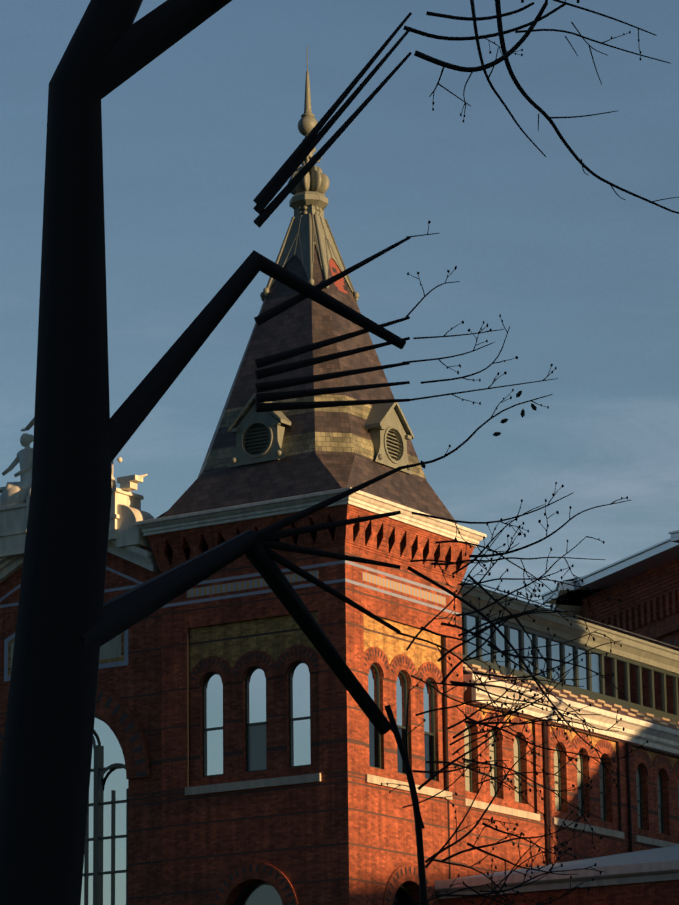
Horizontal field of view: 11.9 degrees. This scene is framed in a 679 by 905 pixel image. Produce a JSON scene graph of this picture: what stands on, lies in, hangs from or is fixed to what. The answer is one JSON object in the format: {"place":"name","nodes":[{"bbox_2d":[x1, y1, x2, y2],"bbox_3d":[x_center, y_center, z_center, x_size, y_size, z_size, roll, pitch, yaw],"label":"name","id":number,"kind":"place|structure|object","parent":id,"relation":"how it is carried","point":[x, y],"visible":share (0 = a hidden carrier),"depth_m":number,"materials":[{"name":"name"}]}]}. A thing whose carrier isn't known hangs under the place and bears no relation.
{"place":"outdoors","nodes":[
{"label":"outdoors","id":0,"kind":"place"},
{"bbox_2d":[0,0,678,770],"label":"sky","id":1,"kind":"structure","parent":0,"point":[583,277],"materials":[{"name":"blue"}]},
{"bbox_2d":[435,845,678,904],"bbox_3d":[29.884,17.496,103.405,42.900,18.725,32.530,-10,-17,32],"label":"range","id":2,"kind":"structure","parent":0,"point":[647,877],"depth_m":100.03,"materials":[{"name":"brick"}]},
{"label":"ground","id":3,"kind":"structure","parent":0,"visible":0},
{"bbox_2d":[0,540,471,904],"bbox_3d":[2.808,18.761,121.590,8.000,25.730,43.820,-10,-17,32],"label":"building","id":4,"kind":"structure","parent":3,"relation":"on","point":[122,860],"depth_m":104.41,"materials":[{"name":"brick"}]},
{"bbox_2d":[0,418,154,557],"bbox_3d":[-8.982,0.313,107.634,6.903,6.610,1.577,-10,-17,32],"label":"statue group","id":5,"kind":"object","parent":4,"relation":"on","point":[126,512],"visible":0.33,"depth_m":107.27},
{"bbox_2d":[134,46,486,904],"bbox_3d":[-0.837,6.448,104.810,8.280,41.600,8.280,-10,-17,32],"label":"tower","id":6,"kind":"structure","parent":3,"relation":"on","point":[282,764],"depth_m":102.38,"materials":[{"name":"brick"}]},
{"bbox_2d":[0,0,678,904],"bbox_3d":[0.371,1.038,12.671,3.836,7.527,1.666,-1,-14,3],"label":"tree","id":7,"kind":"object","parent":3,"relation":"on","point":[68,624],"visible":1,"depth_m":12.61,"materials":[{"name":"black plant"}]},
{"bbox_2d":[157,511,678,876],"bbox_3d":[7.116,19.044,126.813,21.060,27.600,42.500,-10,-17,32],"label":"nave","id":8,"kind":"structure","parent":3,"relation":"on","point":[638,810],"depth_m":112.79,"materials":[{"name":"brick"}]},
{"bbox_2d":[541,530,678,649],"bbox_3d":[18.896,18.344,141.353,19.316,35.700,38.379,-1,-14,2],"label":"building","id":9,"kind":"structure","parent":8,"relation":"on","point":[643,585],"depth_m":143.88,"materials":[{"name":"brick"}]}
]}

